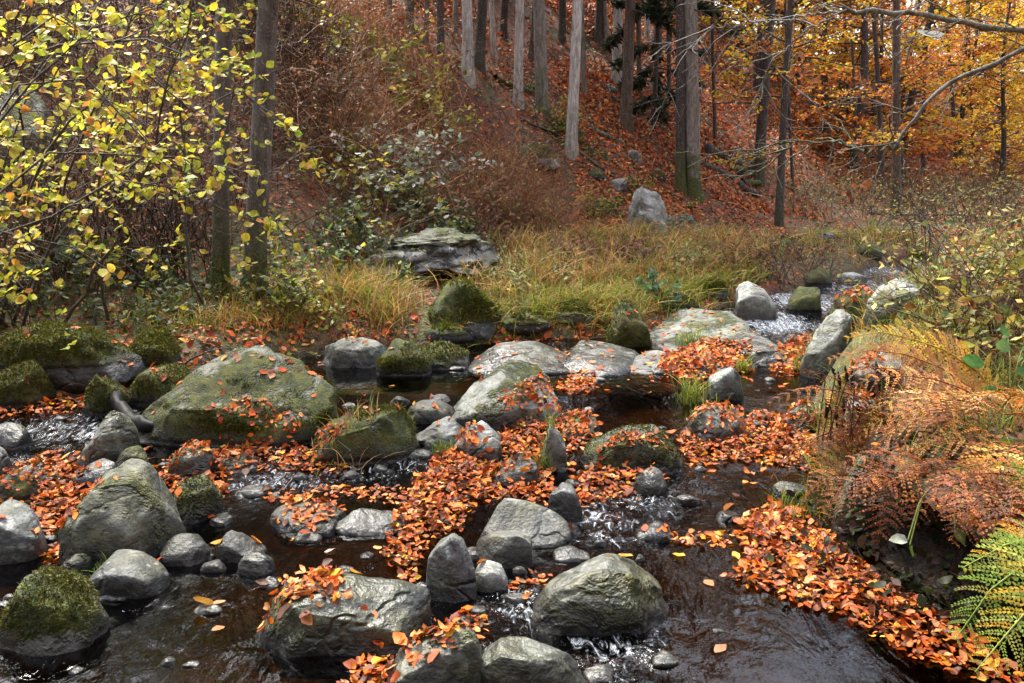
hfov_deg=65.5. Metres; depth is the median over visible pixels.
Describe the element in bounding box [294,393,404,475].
grass tuft
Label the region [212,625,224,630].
fallen leaf
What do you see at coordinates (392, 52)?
shrub
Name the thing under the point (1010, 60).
autumn beech
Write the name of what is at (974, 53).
autumn beech
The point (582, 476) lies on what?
leaf drift
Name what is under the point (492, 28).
tree
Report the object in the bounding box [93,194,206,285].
fallen branch
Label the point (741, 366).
grass tuft
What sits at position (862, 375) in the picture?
stone
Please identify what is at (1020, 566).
fern
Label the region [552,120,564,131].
stone
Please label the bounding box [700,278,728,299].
stone
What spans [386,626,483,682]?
boulder
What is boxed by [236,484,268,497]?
stone
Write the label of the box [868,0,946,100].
autumn beech
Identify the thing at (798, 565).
leaf drift
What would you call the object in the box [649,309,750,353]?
boulder
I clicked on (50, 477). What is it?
stone
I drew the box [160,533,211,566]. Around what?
stone
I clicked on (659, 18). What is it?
young spruce
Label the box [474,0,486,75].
tree
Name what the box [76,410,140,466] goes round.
stone
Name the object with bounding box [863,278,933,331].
boulder
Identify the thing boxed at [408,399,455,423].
stone
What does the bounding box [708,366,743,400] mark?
stone
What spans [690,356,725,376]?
stone
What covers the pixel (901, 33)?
autumn beech
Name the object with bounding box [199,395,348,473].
leaf drift
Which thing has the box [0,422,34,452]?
stone
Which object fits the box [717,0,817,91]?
spruce
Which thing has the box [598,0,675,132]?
tree
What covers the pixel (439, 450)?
grass tuft
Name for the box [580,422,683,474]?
boulder
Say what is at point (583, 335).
leaf drift
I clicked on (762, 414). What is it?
stone
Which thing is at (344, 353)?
stone
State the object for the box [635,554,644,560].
stone
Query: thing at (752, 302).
stone
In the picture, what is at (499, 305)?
stone
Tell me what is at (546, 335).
leaf drift
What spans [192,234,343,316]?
shrub
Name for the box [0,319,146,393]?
boulder
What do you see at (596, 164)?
fallen branch
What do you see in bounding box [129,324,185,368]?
boulder
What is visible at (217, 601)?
fallen leaf
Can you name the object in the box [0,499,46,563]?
stone
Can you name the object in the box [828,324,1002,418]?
bracken
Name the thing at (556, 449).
stone
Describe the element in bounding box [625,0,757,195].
tree
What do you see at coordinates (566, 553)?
stone
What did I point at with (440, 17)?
tree
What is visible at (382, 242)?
shrub
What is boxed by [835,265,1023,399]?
grass
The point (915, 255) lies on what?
stone
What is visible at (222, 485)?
leaf drift
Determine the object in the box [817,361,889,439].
dead flower
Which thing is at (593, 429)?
stone
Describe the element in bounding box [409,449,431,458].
stone
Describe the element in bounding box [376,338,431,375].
stone
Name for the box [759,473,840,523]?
grass tuft
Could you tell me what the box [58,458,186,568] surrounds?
boulder
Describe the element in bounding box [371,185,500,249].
shrub
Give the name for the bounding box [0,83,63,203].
rock outcrop
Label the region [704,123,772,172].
fallen log
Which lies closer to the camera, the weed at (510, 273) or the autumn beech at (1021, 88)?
the weed at (510, 273)
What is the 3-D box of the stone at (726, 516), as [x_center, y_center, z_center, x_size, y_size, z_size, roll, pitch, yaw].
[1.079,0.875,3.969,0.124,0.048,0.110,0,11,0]
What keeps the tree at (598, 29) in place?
on the ground at (486, 96)
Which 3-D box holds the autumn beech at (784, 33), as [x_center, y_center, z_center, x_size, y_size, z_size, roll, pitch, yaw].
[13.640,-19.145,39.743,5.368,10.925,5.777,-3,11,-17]
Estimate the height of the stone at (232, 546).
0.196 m
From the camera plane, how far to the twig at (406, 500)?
3.93 m
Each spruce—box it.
[607,0,712,129]
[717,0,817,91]
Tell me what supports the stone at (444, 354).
in the water
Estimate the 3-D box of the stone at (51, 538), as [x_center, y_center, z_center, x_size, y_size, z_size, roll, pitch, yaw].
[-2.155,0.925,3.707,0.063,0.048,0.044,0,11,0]
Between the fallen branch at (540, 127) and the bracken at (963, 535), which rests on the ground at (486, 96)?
the fallen branch at (540, 127)
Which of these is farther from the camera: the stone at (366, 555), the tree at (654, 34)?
the tree at (654, 34)
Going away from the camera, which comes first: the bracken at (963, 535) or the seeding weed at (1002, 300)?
the bracken at (963, 535)
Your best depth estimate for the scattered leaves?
4.97 m
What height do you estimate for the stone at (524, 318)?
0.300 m
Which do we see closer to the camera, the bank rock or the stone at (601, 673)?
the stone at (601, 673)
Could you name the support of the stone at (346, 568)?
in the water
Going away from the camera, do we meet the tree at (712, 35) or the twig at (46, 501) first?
the twig at (46, 501)
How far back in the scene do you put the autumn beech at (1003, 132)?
27.73 m
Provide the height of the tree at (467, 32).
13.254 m
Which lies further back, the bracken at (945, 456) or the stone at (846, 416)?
the stone at (846, 416)
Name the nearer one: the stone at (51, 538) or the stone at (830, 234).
the stone at (51, 538)
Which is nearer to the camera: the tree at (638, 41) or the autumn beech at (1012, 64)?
the tree at (638, 41)
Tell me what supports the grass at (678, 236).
on the ground at (486, 96)
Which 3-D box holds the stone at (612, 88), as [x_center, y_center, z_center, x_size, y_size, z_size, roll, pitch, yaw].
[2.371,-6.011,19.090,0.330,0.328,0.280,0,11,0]
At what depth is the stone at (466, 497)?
4.18 m
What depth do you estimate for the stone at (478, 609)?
3.08 m
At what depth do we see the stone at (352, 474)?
4.53 m
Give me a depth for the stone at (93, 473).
4.45 m
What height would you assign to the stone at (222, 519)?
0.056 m
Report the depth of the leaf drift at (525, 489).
4.39 m
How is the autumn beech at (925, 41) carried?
on the ground at (486, 96)
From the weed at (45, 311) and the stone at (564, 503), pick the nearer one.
the stone at (564, 503)
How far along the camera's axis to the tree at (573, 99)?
14.49 m
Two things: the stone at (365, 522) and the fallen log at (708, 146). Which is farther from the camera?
the fallen log at (708, 146)
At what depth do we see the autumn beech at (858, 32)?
46.11 m
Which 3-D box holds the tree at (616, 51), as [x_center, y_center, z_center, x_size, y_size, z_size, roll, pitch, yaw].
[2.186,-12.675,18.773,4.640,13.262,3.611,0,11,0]
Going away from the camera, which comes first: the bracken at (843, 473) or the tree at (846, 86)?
the bracken at (843, 473)
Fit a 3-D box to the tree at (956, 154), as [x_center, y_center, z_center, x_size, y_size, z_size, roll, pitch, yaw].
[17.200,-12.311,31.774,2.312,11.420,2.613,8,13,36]
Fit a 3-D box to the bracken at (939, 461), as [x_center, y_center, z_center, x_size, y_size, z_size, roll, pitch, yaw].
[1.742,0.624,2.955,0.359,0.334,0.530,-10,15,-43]
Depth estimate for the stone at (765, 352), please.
7.20 m
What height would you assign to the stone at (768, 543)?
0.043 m
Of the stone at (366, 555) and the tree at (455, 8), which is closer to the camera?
the stone at (366, 555)
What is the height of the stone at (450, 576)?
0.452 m
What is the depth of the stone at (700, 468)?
4.62 m
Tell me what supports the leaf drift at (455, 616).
on the water
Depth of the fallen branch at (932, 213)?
18.45 m
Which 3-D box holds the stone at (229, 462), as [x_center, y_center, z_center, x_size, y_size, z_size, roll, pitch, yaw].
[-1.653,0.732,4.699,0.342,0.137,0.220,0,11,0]
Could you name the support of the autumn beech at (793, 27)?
on the ground at (486, 96)
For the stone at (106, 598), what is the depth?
3.16 m
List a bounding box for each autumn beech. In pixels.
[704,1,810,40]
[723,0,877,96]
[741,0,830,57]
[745,0,900,110]
[756,0,891,86]
[756,0,987,174]
[790,0,1022,183]
[801,0,950,131]
[805,0,901,62]
[855,0,976,116]
[859,0,924,77]
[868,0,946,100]
[868,1,956,66]
[878,1,926,54]
[879,0,972,99]
[901,0,1023,160]
[916,0,1014,95]
[917,0,1022,127]
[927,0,1023,101]
[931,0,1023,154]
[936,0,1023,194]
[966,5,1023,162]
[975,2,1023,147]
[979,1,1023,111]
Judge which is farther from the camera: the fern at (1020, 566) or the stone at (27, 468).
the stone at (27, 468)
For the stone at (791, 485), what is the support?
in the water
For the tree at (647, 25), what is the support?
on the ground at (486, 96)
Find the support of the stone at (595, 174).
on the ground at (486, 96)
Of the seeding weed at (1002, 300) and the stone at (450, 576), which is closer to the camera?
the stone at (450, 576)
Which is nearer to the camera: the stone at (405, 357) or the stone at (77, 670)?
the stone at (77, 670)
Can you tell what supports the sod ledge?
on the ground at (486, 96)
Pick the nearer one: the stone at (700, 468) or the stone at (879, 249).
the stone at (700, 468)
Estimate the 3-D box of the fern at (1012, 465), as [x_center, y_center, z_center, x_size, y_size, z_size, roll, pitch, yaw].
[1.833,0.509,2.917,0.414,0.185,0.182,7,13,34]
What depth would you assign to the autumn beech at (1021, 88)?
30.16 m
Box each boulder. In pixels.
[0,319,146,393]
[0,564,109,656]
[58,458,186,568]
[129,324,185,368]
[138,345,338,451]
[255,572,431,656]
[312,403,419,466]
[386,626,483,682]
[426,276,501,342]
[452,359,559,428]
[480,636,587,682]
[531,553,668,637]
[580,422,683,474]
[625,186,667,236]
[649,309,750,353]
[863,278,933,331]
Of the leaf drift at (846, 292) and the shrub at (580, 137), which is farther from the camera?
the shrub at (580, 137)
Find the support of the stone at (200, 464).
in the water
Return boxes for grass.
[102,270,342,344]
[276,248,437,340]
[423,251,791,347]
[428,209,834,302]
[762,210,1020,272]
[783,356,919,521]
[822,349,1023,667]
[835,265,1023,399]
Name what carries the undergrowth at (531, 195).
on the ground at (486, 96)
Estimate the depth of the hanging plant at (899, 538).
2.94 m
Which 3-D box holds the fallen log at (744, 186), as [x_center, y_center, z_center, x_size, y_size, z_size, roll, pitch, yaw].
[4.779,-3.885,17.865,2.181,1.829,0.875,8,13,37]
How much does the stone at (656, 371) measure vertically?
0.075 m
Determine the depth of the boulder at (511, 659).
2.53 m
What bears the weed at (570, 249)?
on the ground at (486, 96)
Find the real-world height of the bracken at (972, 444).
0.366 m
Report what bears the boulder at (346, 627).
on the water
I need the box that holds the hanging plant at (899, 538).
[889,490,927,556]
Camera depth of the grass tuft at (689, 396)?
5.79 m
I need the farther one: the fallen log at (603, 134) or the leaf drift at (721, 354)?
the fallen log at (603, 134)
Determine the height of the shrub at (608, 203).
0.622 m
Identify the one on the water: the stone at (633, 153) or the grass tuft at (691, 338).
the grass tuft at (691, 338)
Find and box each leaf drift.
[0,336,177,417]
[0,448,91,534]
[31,476,104,567]
[152,439,239,496]
[173,289,418,368]
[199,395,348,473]
[257,558,352,631]
[262,483,423,505]
[276,494,345,531]
[336,620,471,682]
[373,420,504,581]
[434,605,490,637]
[468,444,555,504]
[485,307,558,344]
[496,371,601,457]
[507,568,552,588]
[555,367,598,394]
[564,288,613,339]
[569,428,667,506]
[656,528,739,547]
[657,336,754,379]
[666,396,818,467]
[720,492,1023,682]
[768,328,814,375]
[801,344,888,483]
[833,285,875,327]
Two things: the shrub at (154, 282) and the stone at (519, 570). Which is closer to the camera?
the stone at (519, 570)
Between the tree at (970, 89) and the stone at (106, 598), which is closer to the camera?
the stone at (106, 598)
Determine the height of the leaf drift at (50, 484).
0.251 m
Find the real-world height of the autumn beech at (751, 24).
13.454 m
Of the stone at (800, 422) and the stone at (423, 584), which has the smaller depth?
the stone at (423, 584)
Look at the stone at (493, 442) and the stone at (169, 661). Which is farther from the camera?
the stone at (493, 442)
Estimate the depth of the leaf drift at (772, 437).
5.04 m
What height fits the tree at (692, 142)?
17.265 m
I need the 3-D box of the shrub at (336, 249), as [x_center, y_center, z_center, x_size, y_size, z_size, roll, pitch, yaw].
[-1.762,-1.217,8.945,2.067,1.320,1.750,5,12,27]
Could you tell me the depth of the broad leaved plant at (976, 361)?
3.70 m
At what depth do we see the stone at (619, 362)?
6.88 m
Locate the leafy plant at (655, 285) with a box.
[616,263,690,304]
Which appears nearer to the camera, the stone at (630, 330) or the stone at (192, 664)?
the stone at (192, 664)
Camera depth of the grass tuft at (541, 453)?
4.64 m
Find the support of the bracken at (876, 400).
on the ground at (486, 96)
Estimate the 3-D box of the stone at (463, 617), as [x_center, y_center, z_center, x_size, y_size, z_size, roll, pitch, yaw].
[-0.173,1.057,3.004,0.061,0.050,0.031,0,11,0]
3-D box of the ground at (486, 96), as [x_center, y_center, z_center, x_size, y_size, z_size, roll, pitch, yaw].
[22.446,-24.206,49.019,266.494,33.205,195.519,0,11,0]
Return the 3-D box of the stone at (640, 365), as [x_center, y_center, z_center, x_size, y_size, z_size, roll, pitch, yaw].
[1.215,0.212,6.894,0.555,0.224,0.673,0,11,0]
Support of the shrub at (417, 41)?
on the ground at (486, 96)
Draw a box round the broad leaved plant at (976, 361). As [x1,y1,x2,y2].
[958,324,1023,398]
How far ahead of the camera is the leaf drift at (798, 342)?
7.20 m
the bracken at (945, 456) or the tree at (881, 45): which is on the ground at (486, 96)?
the tree at (881, 45)
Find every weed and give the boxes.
[0,259,68,330]
[75,266,195,342]
[123,273,255,340]
[245,263,354,359]
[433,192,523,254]
[462,245,575,294]
[520,226,603,268]
[569,226,662,268]
[626,234,728,278]
[680,225,781,270]
[719,226,845,292]
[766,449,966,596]
[775,229,859,288]
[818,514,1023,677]
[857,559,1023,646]
[922,241,1023,350]
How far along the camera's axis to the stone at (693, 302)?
8.71 m
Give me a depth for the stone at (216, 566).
3.40 m
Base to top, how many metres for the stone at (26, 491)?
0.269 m
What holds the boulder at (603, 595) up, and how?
on the water
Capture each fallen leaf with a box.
[193,596,212,604]
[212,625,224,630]
[213,600,225,603]
[703,579,713,585]
[714,644,726,652]
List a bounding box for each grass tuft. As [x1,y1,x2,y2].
[81,554,106,576]
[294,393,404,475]
[430,424,462,455]
[526,405,581,472]
[662,367,717,406]
[675,322,712,347]
[683,392,719,421]
[732,352,759,373]
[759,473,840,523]
[785,323,824,372]
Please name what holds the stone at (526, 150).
on the ground at (486, 96)
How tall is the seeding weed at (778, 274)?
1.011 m
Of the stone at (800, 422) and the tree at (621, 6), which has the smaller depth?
the stone at (800, 422)
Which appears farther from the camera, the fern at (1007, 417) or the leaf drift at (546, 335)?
the leaf drift at (546, 335)
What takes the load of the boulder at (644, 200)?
on the ground at (486, 96)
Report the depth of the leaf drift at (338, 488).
4.26 m
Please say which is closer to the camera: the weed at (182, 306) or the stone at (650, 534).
the stone at (650, 534)
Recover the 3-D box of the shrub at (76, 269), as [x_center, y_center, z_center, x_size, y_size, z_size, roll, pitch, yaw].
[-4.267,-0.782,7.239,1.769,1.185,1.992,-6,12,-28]
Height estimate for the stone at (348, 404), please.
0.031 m
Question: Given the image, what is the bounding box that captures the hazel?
[0,0,325,349]
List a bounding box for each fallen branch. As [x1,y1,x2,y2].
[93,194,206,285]
[184,348,224,372]
[514,81,566,139]
[579,148,614,177]
[644,142,688,201]
[869,187,1017,219]
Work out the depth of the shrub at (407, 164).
10.89 m
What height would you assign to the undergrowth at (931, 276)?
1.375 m
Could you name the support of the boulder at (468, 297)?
on the ground at (486, 96)
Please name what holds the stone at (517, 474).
in the water
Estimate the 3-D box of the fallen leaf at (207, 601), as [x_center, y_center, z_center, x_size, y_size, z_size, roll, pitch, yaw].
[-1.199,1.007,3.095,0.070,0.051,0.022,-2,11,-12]
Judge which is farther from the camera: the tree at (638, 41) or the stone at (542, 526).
the tree at (638, 41)
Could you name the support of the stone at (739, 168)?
on the ground at (486, 96)
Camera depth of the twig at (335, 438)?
4.70 m
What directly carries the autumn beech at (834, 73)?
on the ground at (486, 96)
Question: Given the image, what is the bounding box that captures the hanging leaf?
[917,29,944,36]
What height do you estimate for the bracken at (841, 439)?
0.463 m
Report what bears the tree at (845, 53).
on the ground at (486, 96)
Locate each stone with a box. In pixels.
[0,358,55,408]
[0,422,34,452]
[0,446,11,474]
[0,469,37,502]
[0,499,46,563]
[0,600,7,606]
[3,594,12,600]
[20,465,44,474]
[38,473,62,484]
[45,535,56,542]
[52,415,66,420]
[61,553,95,575]
[69,666,83,674]
[73,458,115,484]
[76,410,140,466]
[81,373,130,416]
[89,549,169,598]
[98,595,125,601]
[115,445,148,466]
[128,362,190,407]
[159,462,168,466]
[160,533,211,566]
[161,656,175,665]
[168,440,214,477]
[172,473,224,524]
[182,660,199,667]
[194,605,222,614]
[200,559,226,572]
[207,553,215,559]
[209,512,232,526]
[214,453,261,473]
[216,530,266,562]
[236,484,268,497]
[237,551,274,576]
[249,465,256,470]
[260,576,282,587]
[270,501,346,536]
[292,472,307,481]
[294,529,322,542]
[321,337,385,367]
[335,508,406,535]
[336,565,354,573]
[342,402,355,406]
[344,470,360,479]
[356,236,419,281]
[360,552,373,558]
[372,464,387,471]
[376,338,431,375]
[390,396,409,404]
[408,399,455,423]
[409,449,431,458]
[416,416,464,446]
[416,582,430,591]
[424,340,469,369]
[425,320,472,343]
[426,533,476,602]
[431,394,449,401]
[449,366,465,370]
[453,420,501,462]
[458,615,473,623]
[462,495,469,501]
[467,547,478,560]
[468,341,569,374]
[470,605,485,613]
[475,530,532,568]
[475,560,507,591]
[480,498,571,547]
[492,453,539,485]
[495,300,502,324]
[498,307,551,334]
[503,592,526,603]
[512,566,527,573]
[519,142,559,171]
[541,420,566,469]
[548,298,595,324]
[549,482,582,522]
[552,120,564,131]
[553,545,589,562]
[555,467,566,471]
[564,340,639,376]
[564,412,599,441]
[565,478,585,486]
[568,523,579,534]
[583,664,613,681]
[587,168,606,180]
[593,539,606,546]
[596,376,605,381]
[605,84,617,94]
[605,297,652,346]
[611,178,626,193]
[628,150,641,164]
[631,350,681,374]
[633,466,667,495]
[634,520,673,542]
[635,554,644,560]
[649,168,665,182]
[651,650,679,667]
[653,367,664,373]
[663,293,699,312]
[672,494,701,505]
[677,214,693,225]
[684,404,747,443]
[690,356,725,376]
[695,465,705,471]
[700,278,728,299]
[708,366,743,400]
[713,629,722,632]
[716,511,739,522]
[730,166,747,174]
[731,332,789,363]
[735,281,776,319]
[751,412,767,418]
[752,420,767,426]
[754,536,771,544]
[765,377,774,381]
[771,236,800,252]
[771,481,808,496]
[782,335,796,342]
[785,286,821,315]
[786,400,819,433]
[799,309,851,379]
[804,268,832,287]
[817,232,835,242]
[828,289,871,325]
[836,272,867,285]
[839,393,880,444]
[846,352,901,396]
[854,241,882,260]
[904,248,938,269]
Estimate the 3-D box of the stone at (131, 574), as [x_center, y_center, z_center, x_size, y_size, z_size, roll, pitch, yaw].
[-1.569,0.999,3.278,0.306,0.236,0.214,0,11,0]
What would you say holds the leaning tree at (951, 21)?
on the ground at (486, 96)
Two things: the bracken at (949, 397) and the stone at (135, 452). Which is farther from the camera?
the stone at (135, 452)
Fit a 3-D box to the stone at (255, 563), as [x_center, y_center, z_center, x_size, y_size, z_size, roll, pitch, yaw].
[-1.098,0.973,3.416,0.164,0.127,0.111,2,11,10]
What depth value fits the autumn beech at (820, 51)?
30.34 m
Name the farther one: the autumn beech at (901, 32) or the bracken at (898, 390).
the autumn beech at (901, 32)
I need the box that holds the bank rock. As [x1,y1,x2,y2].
[831,455,879,540]
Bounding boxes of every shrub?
[0,202,145,309]
[69,228,243,305]
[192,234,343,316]
[229,185,421,288]
[232,0,448,93]
[275,106,448,227]
[296,14,463,131]
[335,102,502,214]
[347,225,425,266]
[371,45,488,153]
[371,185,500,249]
[389,186,492,239]
[480,182,551,236]
[527,95,585,145]
[546,121,610,162]
[575,188,631,218]
[603,231,678,269]
[619,166,712,213]
[666,212,714,237]
[884,239,1023,369]
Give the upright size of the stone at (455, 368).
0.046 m
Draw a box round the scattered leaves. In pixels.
[0,277,787,624]
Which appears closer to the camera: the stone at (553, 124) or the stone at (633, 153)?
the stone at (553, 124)
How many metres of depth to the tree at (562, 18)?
20.32 m
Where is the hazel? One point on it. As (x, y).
(138, 73)
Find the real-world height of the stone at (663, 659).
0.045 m
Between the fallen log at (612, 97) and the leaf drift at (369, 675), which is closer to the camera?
the leaf drift at (369, 675)
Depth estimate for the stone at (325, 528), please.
3.82 m
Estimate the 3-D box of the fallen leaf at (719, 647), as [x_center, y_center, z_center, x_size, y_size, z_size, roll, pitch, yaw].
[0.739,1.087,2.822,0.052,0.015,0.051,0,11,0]
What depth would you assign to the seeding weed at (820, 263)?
10.92 m
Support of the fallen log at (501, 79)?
on the ground at (486, 96)
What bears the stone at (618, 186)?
on the ground at (486, 96)
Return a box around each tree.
[209,0,337,300]
[237,0,278,301]
[385,0,391,25]
[405,0,414,39]
[423,0,428,45]
[437,0,445,60]
[452,0,458,32]
[461,0,476,88]
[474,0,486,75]
[489,0,497,61]
[499,0,507,42]
[513,0,524,109]
[527,2,533,61]
[533,0,550,117]
[558,0,566,43]
[564,0,582,159]
[581,0,675,94]
[593,0,603,45]
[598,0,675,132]
[603,1,608,45]
[608,0,744,204]
[610,0,622,83]
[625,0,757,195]
[636,0,675,96]
[637,0,758,142]
[640,0,671,95]
[642,0,1023,304]
[644,1,651,41]
[652,1,663,46]
[664,0,674,63]
[670,0,786,187]
[695,0,914,226]
[726,0,801,192]
[747,0,871,132]
[779,0,860,145]
[782,0,884,139]
[797,0,983,206]
[801,0,891,183]
[801,3,859,151]
[823,0,904,201]
[850,36,883,158]
[860,0,930,181]
[903,0,964,173]
[915,0,969,171]
[937,0,979,164]
[944,2,997,162]
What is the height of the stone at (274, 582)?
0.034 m
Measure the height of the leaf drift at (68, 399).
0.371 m
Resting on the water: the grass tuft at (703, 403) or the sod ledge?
the grass tuft at (703, 403)
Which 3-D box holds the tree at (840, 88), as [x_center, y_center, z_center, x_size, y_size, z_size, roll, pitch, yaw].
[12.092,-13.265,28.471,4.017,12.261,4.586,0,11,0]
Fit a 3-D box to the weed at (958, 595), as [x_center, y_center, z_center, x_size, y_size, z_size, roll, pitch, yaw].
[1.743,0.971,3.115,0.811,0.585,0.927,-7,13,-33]
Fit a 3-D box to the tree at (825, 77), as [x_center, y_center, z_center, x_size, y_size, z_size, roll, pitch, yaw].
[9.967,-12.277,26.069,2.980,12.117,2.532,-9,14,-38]
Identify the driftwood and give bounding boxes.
[108,391,153,432]
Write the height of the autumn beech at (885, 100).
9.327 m
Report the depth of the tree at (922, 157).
30.21 m
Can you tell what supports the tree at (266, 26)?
on the ground at (486, 96)
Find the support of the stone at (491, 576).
in the water
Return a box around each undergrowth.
[0,0,463,321]
[199,0,643,280]
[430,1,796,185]
[766,137,1023,256]
[829,200,1023,403]
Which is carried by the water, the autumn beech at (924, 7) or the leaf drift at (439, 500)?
the leaf drift at (439, 500)
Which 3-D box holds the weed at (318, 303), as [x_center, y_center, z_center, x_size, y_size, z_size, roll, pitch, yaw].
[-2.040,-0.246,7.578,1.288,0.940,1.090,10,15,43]
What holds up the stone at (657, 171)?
on the ground at (486, 96)
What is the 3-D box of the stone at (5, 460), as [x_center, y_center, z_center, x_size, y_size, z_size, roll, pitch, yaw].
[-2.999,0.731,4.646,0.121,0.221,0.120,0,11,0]
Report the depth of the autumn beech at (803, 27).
33.96 m
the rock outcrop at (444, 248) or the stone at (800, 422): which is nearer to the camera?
the stone at (800, 422)
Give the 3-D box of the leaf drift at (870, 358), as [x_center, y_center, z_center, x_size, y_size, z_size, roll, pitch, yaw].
[1.990,0.388,4.758,0.437,0.700,1.067,5,12,26]
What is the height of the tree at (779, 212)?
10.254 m
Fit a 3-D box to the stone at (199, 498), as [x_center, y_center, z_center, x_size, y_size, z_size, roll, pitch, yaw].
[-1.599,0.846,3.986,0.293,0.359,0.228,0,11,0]
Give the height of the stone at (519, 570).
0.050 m
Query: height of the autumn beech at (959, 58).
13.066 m
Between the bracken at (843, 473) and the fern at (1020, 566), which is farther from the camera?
the bracken at (843, 473)
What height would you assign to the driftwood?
0.220 m
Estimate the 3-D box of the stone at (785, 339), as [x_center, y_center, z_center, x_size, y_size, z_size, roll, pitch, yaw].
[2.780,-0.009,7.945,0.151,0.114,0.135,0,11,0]
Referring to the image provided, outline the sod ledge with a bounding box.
[867,411,1023,562]
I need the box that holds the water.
[0,262,1023,682]
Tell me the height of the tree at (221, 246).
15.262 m
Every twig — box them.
[29,499,64,506]
[316,426,350,450]
[404,499,451,525]
[716,442,764,446]
[803,555,861,582]
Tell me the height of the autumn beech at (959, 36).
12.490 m
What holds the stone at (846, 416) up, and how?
on the ground at (486, 96)
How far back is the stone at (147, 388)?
5.73 m
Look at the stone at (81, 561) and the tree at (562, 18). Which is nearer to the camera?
the stone at (81, 561)
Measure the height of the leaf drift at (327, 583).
0.267 m
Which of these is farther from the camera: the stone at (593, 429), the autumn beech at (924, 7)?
the autumn beech at (924, 7)
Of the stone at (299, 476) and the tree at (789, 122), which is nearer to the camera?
the stone at (299, 476)
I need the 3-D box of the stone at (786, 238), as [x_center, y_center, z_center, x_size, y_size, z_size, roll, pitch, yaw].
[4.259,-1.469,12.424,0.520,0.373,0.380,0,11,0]
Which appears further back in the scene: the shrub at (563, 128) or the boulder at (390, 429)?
the shrub at (563, 128)
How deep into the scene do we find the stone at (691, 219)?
13.94 m
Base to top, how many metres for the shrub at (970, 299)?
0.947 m
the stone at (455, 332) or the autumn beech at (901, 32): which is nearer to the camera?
the stone at (455, 332)
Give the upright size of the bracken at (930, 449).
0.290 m
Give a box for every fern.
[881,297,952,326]
[948,513,1023,678]
[949,451,1023,501]
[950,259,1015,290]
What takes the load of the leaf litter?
on the ground at (486, 96)
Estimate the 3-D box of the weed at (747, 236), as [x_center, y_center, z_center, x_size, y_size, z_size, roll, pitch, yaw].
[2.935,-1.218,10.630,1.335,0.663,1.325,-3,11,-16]
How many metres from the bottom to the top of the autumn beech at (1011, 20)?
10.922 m
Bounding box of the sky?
[717,0,1023,69]
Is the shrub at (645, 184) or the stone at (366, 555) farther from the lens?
the shrub at (645, 184)
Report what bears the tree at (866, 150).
on the ground at (486, 96)
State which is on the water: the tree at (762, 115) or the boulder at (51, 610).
the boulder at (51, 610)
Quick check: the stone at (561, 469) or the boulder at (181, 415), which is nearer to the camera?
the stone at (561, 469)
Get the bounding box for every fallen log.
[493,51,547,93]
[583,93,625,144]
[604,66,675,138]
[633,101,674,127]
[700,127,771,198]
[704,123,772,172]
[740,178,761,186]
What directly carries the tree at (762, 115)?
on the ground at (486, 96)
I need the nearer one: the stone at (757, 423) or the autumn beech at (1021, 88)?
the stone at (757, 423)
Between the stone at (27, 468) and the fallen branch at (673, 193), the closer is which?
the stone at (27, 468)
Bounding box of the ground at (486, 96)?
[0,0,1023,634]
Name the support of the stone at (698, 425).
in the water
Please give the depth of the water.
3.43 m
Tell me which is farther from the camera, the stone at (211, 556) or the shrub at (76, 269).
the shrub at (76, 269)
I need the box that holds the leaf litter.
[0,0,1023,353]
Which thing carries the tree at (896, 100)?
on the ground at (486, 96)
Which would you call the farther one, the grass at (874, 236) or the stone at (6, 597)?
the grass at (874, 236)
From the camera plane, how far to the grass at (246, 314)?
7.33 m
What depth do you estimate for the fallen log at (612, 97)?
18.61 m
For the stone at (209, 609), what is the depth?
3.07 m
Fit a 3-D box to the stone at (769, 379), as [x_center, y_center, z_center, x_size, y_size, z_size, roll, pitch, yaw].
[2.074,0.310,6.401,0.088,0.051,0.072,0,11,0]
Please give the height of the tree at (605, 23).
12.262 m
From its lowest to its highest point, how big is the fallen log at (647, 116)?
0.688 m
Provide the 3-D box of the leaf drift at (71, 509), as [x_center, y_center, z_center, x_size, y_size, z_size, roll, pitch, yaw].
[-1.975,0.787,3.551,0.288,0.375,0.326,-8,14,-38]
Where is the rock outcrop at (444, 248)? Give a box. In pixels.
[387,228,499,277]
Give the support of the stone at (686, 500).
in the water
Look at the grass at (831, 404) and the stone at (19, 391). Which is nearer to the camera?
the grass at (831, 404)
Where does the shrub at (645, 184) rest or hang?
on the ground at (486, 96)
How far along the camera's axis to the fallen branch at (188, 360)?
6.54 m
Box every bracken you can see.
[767,367,981,501]
[769,418,892,482]
[796,447,897,524]
[816,446,978,549]
[821,361,1023,447]
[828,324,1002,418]
[836,446,1001,527]
[865,382,922,405]
[869,440,1022,484]
[870,381,1023,514]
[873,416,1023,520]
[895,458,1023,576]
[919,458,1023,575]
[921,435,1015,544]
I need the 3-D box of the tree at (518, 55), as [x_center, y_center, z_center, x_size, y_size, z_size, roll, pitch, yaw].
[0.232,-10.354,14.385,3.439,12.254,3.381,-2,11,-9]
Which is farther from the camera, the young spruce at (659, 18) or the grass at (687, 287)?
the young spruce at (659, 18)
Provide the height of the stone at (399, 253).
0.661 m
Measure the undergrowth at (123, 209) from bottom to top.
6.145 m
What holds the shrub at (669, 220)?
on the ground at (486, 96)
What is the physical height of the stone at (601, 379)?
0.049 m

